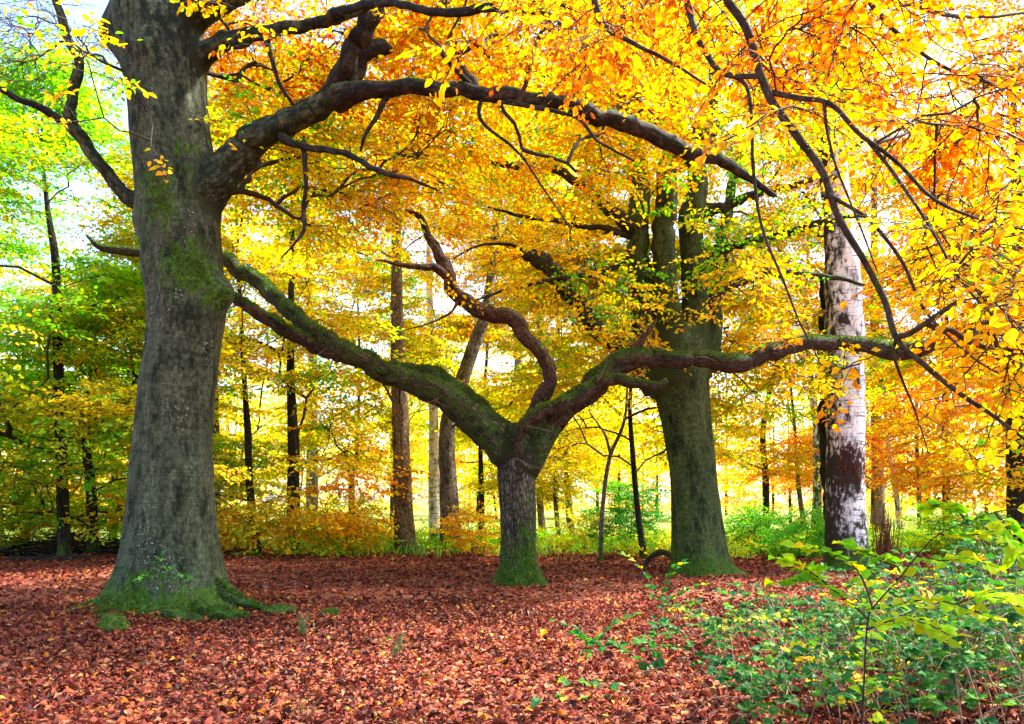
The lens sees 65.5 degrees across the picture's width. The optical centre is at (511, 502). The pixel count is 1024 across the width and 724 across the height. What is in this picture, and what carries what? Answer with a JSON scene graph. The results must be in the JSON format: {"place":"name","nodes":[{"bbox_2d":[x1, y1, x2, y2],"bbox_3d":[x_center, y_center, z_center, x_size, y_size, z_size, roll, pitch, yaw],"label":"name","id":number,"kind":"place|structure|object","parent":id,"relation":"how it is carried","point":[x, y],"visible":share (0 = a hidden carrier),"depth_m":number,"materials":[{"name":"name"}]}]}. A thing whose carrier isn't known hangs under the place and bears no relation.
{"place":"outdoors","nodes":[
{"label":"outdoors","id":0,"kind":"place"},
{"bbox_2d":[0,503,1023,723],"bbox_3d":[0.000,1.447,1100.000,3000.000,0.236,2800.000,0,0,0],"label":"ground","id":1,"kind":"structure","parent":0,"point":[418,515],"depth_m":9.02,"materials":[{"name":"brown plant"}]},
{"bbox_2d":[0,485,85,554],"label":"shrub","id":2,"kind":"object","parent":1,"relation":"on","point":[27,531],"visible":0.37,"depth_m":22.73,"materials":[{"name":"green plant"}]},
{"bbox_2d":[6,555,100,560],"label":"fallen branch","id":3,"kind":"object","parent":1,"relation":"on","point":[59,557],"visible":0.68,"depth_m":19.98,"materials":[{"name":"brown wood"}]},
{"bbox_2d":[0,531,119,556],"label":"brushwood pile","id":4,"kind":"object","parent":1,"relation":"on","point":[50,544],"visible":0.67,"depth_m":22.09,"materials":[{"name":"brown plant"}]},
{"bbox_2d":[0,103,131,528],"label":"tall tree","id":5,"kind":"object","parent":1,"relation":"on","point":[31,249],"visible":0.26,"depth_m":22.92,"materials":[{"name":"green plant"}]},
{"bbox_2d":[0,273,138,548],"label":"sapling","id":6,"kind":"object","parent":1,"relation":"on","point":[16,369],"visible":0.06,"depth_m":26.39,"materials":[{"name":"green plant"}]},
{"bbox_2d":[96,612,129,631],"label":"moss clump","id":7,"kind":"object","parent":1,"relation":"on","point":[110,621],"visible":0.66,"depth_m":9.27,"materials":[{"name":"green plant"}]},
{"bbox_2d":[0,263,242,541],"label":"sapling","id":8,"kind":"object","parent":1,"relation":"on","point":[124,482],"visible":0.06,"depth_m":26.88,"materials":[{"name":"green plant"}]},
{"bbox_2d":[0,28,260,555],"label":"sapling","id":9,"kind":"object","parent":1,"relation":"on","point":[58,147],"visible":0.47,"depth_m":18.84,"materials":[{"name":"green plant"}]},
{"bbox_2d":[0,268,307,554],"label":"sapling","id":10,"kind":"object","parent":1,"relation":"on","point":[91,523],"visible":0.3,"depth_m":20.49,"materials":[{"name":"green plant"}]},
{"bbox_2d":[15,80,339,531],"bbox_3d":[-9.977,-6.004,27.225,9.307,15.422,10.710,0,0,22],"label":"sapling","id":11,"kind":"object","parent":1,"relation":"on","point":[267,453],"visible":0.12,"depth_m":26.12,"materials":[{"name":"yellow plant"}]},
{"bbox_2d":[18,76,394,556],"bbox_3d":[-7.546,-4.654,21.288,9.592,12.409,10.067,0,0,0],"label":"sapling","id":12,"kind":"object","parent":1,"relation":"on","point":[120,405],"visible":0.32,"depth_m":19.36,"materials":[{"name":"yellow plant"}]},
{"bbox_2d":[219,498,279,552],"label":"shrub","id":13,"kind":"object","parent":1,"relation":"on","point":[226,542],"visible":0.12,"depth_m":22.93,"materials":[{"name":"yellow plant"}]},
{"bbox_2d":[103,59,437,558],"bbox_3d":[-6.413,-4.970,22.411,8.787,13.637,9.375,0,0,0],"label":"sapling","id":14,"kind":"object","parent":1,"relation":"on","point":[356,526],"visible":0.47,"depth_m":20.73,"materials":[{"name":"yellow plant"}]},
{"bbox_2d":[260,603,297,614],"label":"moss clump","id":15,"kind":"object","parent":1,"relation":"on","point":[277,608],"visible":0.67,"depth_m":10.63,"materials":[{"name":"green plant"}]},
{"bbox_2d":[294,610,310,634],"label":"grass tuft","id":16,"kind":"object","parent":1,"relation":"on","point":[301,627],"visible":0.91,"depth_m":9.20,"materials":[{"name":"green plant"}]},
{"bbox_2d":[284,696,321,715],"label":"grass tuft","id":17,"kind":"object","parent":1,"relation":"on","point":[301,711],"visible":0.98,"depth_m":5.57,"materials":[{"name":"green plant"}]},
{"bbox_2d":[264,495,350,553],"bbox_3d":[-5.716,0.942,22.622,2.820,2.322,2.302,0,0,-40],"label":"shrub","id":18,"kind":"object","parent":1,"relation":"on","point":[280,540],"visible":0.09,"depth_m":22.64,"materials":[{"name":"orange plant"}]},
{"bbox_2d":[320,607,340,614],"bbox_3d":[-2.402,1.482,10.565,0.320,0.184,0.265,0,0,0],"label":"mossy stone","id":19,"kind":"object","parent":1,"relation":"on","point":[333,610],"visible":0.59,"depth_m":10.50,"materials":[{"name":"green plant"}]},
{"bbox_2d":[226,61,446,522],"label":"tall tree","id":20,"kind":"object","parent":1,"relation":"on","point":[314,480],"visible":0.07,"depth_m":41.71,"materials":[{"name":"yellow plant"}]},
{"bbox_2d":[306,483,393,547],"bbox_3d":[-4.801,0.671,23.960,3.649,2.563,3.155,0,0,0],"label":"shrub","id":21,"kind":"object","parent":1,"relation":"on","point":[372,506],"visible":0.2,"depth_m":23.91,"materials":[{"name":"yellow plant"}]},
{"bbox_2d":[253,223,466,510],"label":"sapling","id":22,"kind":"object","parent":1,"relation":"on","point":[387,402],"visible":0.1,"depth_m":34.58,"materials":[{"name":"yellow plant"}]},
{"bbox_2d":[0,0,785,621],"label":"beech tree","id":23,"kind":"object","parent":1,"relation":"on","point":[188,178],"visible":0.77,"depth_m":10.81,"materials":[{"name":"bark"},{"name":"leaf"},{"name":"moss"}]},
{"bbox_2d":[133,550,200,584],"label":"holly sprig","id":24,"kind":"object","parent":23,"relation":"on","point":[188,576],"visible":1,"depth_m":10.12,"materials":[{"name":"green plant"}]},
{"bbox_2d":[221,0,572,554],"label":"tall tree","id":25,"kind":"object","parent":1,"relation":"on","point":[400,436],"visible":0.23,"depth_m":22.12,"materials":[{"name":"yellow plant"}]},
{"bbox_2d":[388,629,406,654],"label":"grass tuft","id":26,"kind":"object","parent":1,"relation":"on","point":[400,644],"visible":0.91,"depth_m":7.78,"materials":[{"name":"green plant"}]},
{"bbox_2d":[334,77,530,544],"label":"birch tree","id":27,"kind":"object","parent":1,"relation":"on","point":[433,484],"visible":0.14,"depth_m":27.79,"materials":[{"name":"plant"}]},
{"bbox_2d":[423,498,500,555],"bbox_3d":[-1.095,0.860,22.536,2.392,1.970,2.452,0,0,-35],"label":"shrub","id":28,"kind":"object","parent":1,"relation":"on","point":[468,518],"visible":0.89,"depth_m":22.26,"materials":[{"name":"orange plant"}]},
{"bbox_2d":[378,232,586,531],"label":"sapling","id":29,"kind":"object","parent":1,"relation":"on","point":[480,453],"visible":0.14,"depth_m":28.09,"materials":[{"name":"yellow plant"}]},
{"bbox_2d":[350,13,651,550],"bbox_3d":[-0.262,-6.627,24.123,8.810,16.660,8.901,0,0,-20],"label":"tall tree","id":30,"kind":"object","parent":1,"relation":"on","point":[448,496],"visible":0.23,"depth_m":24.09,"materials":[{"name":"yellow plant"}]},
{"bbox_2d":[0,275,1005,522],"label":"wood","id":31,"kind":"object","parent":1,"relation":"on","point":[740,492],"visible":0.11,"depth_m":68.26,"materials":[{"name":"yellow plant"}]},
{"bbox_2d":[0,519,1005,558],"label":"undergrowth","id":32,"kind":"object","parent":1,"relation":"on","point":[424,545],"visible":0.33,"depth_m":22.81,"materials":[{"name":"green plant"}]},
{"bbox_2d":[377,36,652,497],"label":"tall tree","id":33,"kind":"object","parent":1,"relation":"on","point":[460,463],"visible":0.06,"depth_m":43.26,"materials":[{"name":"yellow plant"}]},
{"bbox_2d":[86,209,970,587],"bbox_3d":[0.300,-1.772,14.623,16.418,7.034,2.135,0,0,0],"label":"dead oak","id":34,"kind":"object","parent":1,"relation":"on","point":[518,453],"visible":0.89,"depth_m":14.47,"materials":[{"name":"bark"},{"name":"moss"},{"name":"bare wood"}]},
{"bbox_2d":[438,150,644,539],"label":"sapling","id":35,"kind":"object","parent":1,"relation":"on","point":[579,458],"visible":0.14,"depth_m":28.46,"materials":[{"name":"yellow plant"}]},
{"bbox_2d":[458,144,663,539],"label":"sapling","id":36,"kind":"object","parent":1,"relation":"on","point":[570,493],"visible":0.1,"depth_m":29.07,"materials":[{"name":"yellow plant"}]},
{"bbox_2d":[472,279,650,539],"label":"sapling","id":37,"kind":"object","parent":1,"relation":"on","point":[604,425],"visible":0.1,"depth_m":26.84,"materials":[{"name":"yellow plant"}]},
{"bbox_2d":[531,675,623,707],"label":"bramble sprig","id":38,"kind":"object","parent":1,"relation":"on","point":[535,701],"visible":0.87,"depth_m":5.98,"materials":[{"name":"green plant"}]},
{"bbox_2d":[537,500,622,551],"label":"shrub","id":39,"kind":"object","parent":1,"relation":"on","point":[576,520],"visible":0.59,"depth_m":24.70,"materials":[{"name":"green plant"}]},
{"bbox_2d":[540,612,641,647],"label":"bramble sprig","id":40,"kind":"object","parent":1,"relation":"on","point":[588,640],"visible":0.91,"depth_m":7.95,"materials":[{"name":"green plant"}]},
{"bbox_2d":[579,637,663,681],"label":"bramble sprig","id":41,"kind":"object","parent":1,"relation":"on","point":[656,664],"visible":0.97,"depth_m":6.65,"materials":[{"name":"green plant"}]},
{"bbox_2d":[578,469,670,547],"bbox_3d":[3.580,0.262,24.923,3.206,2.638,2.598,0,0,-18],"label":"holly bush","id":42,"kind":"object","parent":1,"relation":"on","point":[623,512],"visible":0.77,"depth_m":24.71,"materials":[{"name":"green plant"}]},
{"bbox_2d":[470,105,786,557],"bbox_3d":[3.311,-4.215,21.107,8.359,11.629,7.827,0,0,-20],"label":"sapling","id":43,"kind":"object","parent":1,"relation":"on","point":[631,432],"visible":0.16,"depth_m":21.04,"materials":[{"name":"yellow plant"}]},
{"bbox_2d":[493,123,800,560],"bbox_3d":[3.192,-3.998,19.929,7.321,11.209,8.010,0,0,0],"label":"sapling","id":44,"kind":"object","parent":1,"relation":"on","point":[735,409],"visible":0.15,"depth_m":19.42,"materials":[{"name":"yellow plant"}]},
{"bbox_2d":[643,549,670,566],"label":"fallen branch","id":45,"kind":"object","parent":1,"relation":"on","point":[651,557],"visible":0.75,"depth_m":18.14,"materials":[{"name":"brown wood"}]},
{"bbox_2d":[393,0,923,576],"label":"beech tree","id":46,"kind":"object","parent":1,"relation":"on","point":[691,320],"visible":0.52,"depth_m":16.12,"materials":[{"name":"yellow plant"}]},
{"bbox_2d":[621,551,709,604],"bbox_3d":[2.076,1.082,10.962,1.254,0.840,0.437,0,0,-4],"label":"bramble sprig","id":47,"kind":"object","parent":1,"relation":"on","point":[667,582],"visible":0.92,"depth_m":10.99,"materials":[{"name":"green plant"}]},
{"bbox_2d":[477,0,1023,483],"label":"overhanging beech","id":48,"kind":"object","parent":1,"relation":"on","point":[985,276],"visible":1,"depth_m":4.67,"materials":[{"name":"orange plant"}]},
{"bbox_2d":[723,493,822,554],"bbox_3d":[7.511,0.785,23.340,4.114,2.210,3.038,0,0,32],"label":"shrub","id":49,"kind":"object","parent":1,"relation":"on","point":[756,517],"visible":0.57,"depth_m":23.32,"materials":[{"name":"green plant"}]},
{"bbox_2d":[717,281,872,532],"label":"sapling","id":50,"kind":"object","parent":1,"relation":"on","point":[775,473],"visible":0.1,"depth_m":37.26,"materials":[{"name":"yellow plant"}]},
{"bbox_2d":[710,194,885,530],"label":"sapling","id":51,"kind":"object","parent":1,"relation":"on","point":[762,447],"visible":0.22,"depth_m":34.22,"materials":[{"name":"yellow plant"}]},
{"bbox_2d":[582,505,1023,723],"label":"bramble thicket","id":52,"kind":"object","parent":1,"relation":"on","point":[941,657],"visible":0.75,"depth_m":6.02,"materials":[{"name":"green plant"}]},
{"bbox_2d":[755,503,875,558],"bbox_3d":[8.232,0.799,21.885,3.138,1.623,2.581,0,0,0],"label":"shrub","id":53,"kind":"object","parent":1,"relation":"on","point":[804,526],"visible":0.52,"depth_m":21.71,"materials":[{"name":"green plant"}]},
{"bbox_2d":[724,195,911,533],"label":"birch tree","id":54,"kind":"object","parent":1,"relation":"on","point":[817,495],"visible":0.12,"depth_m":33.87,"materials":[{"name":"yellow plant"}]},
{"bbox_2d":[617,588,1023,723],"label":"dry stems","id":55,"kind":"object","parent":1,"relation":"on","point":[769,669],"visible":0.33,"depth_m":6.04,"materials":[{"name":"brown plant"}]},
{"bbox_2d":[693,0,996,571],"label":"birch tree","id":56,"kind":"object","parent":1,"relation":"on","point":[843,460],"visible":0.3,"depth_m":17.30,"materials":[{"name":"orange plant"}]},
{"bbox_2d":[727,54,1010,531],"bbox_3d":[19.208,-10.607,40.241,14.922,24.698,17.222,0,0,0],"label":"tall tree","id":57,"kind":"object","parent":1,"relation":"on","point":[877,498],"visible":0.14,"depth_m":39.14,"materials":[{"name":"orange plant"}]},
{"bbox_2d":[791,214,977,536],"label":"sapling","id":58,"kind":"object","parent":1,"relation":"on","point":[897,505],"visible":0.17,"depth_m":34.80,"materials":[{"name":"orange plant"}]},
{"bbox_2d":[867,502,907,567],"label":"twig clump","id":59,"kind":"object","parent":1,"relation":"on","point":[885,545],"visible":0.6,"depth_m":17.85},
{"bbox_2d":[764,499,1023,723],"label":"hazel sapling","id":60,"kind":"object","parent":1,"relation":"on","point":[1013,550],"visible":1,"depth_m":4.12,"materials":[{"name":"green plant"}]},
{"bbox_2d":[862,213,1004,534],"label":"sapling","id":61,"kind":"object","parent":1,"relation":"on","point":[971,420],"visible":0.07,"depth_m":33.74,"materials":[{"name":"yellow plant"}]},
{"bbox_2d":[865,184,1005,521],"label":"sapling","id":62,"kind":"object","parent":1,"relation":"on","point":[912,481],"visible":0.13,"depth_m":32.89,"materials":[{"name":"orange plant"}]},
{"bbox_2d":[882,498,990,554],"bbox_3d":[12.435,0.782,23.101,3.408,1.879,3.037,0,0,0],"label":"shrub","id":63,"kind":"object","parent":1,"relation":"on","point":[933,528],"visible":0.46,"depth_m":22.97,"materials":[{"name":"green plant"}]},
{"bbox_2d":[859,0,1023,438],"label":"tall tree","id":64,"kind":"object","parent":1,"relation":"on","point":[927,386],"visible":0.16,"depth_m":24.81,"materials":[{"name":"orange plant"}]},
{"bbox_2d":[864,10,1023,545],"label":"tall tree","id":65,"kind":"object","parent":1,"relation":"on","point":[1012,482],"visible":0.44,"depth_m":20.37,"materials":[{"name":"orange plant"}]},
{"bbox_2d":[923,510,1012,559],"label":"shrub","id":66,"kind":"object","parent":1,"relation":"on","point":[977,527],"visible":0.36,"depth_m":21.63,"materials":[{"name":"green plant"}]},
{"bbox_2d":[0,0,1023,502],"label":"sky","id":67,"kind":"structure","parent":0,"point":[80,189],"materials":[{"name":"white"}]}
]}

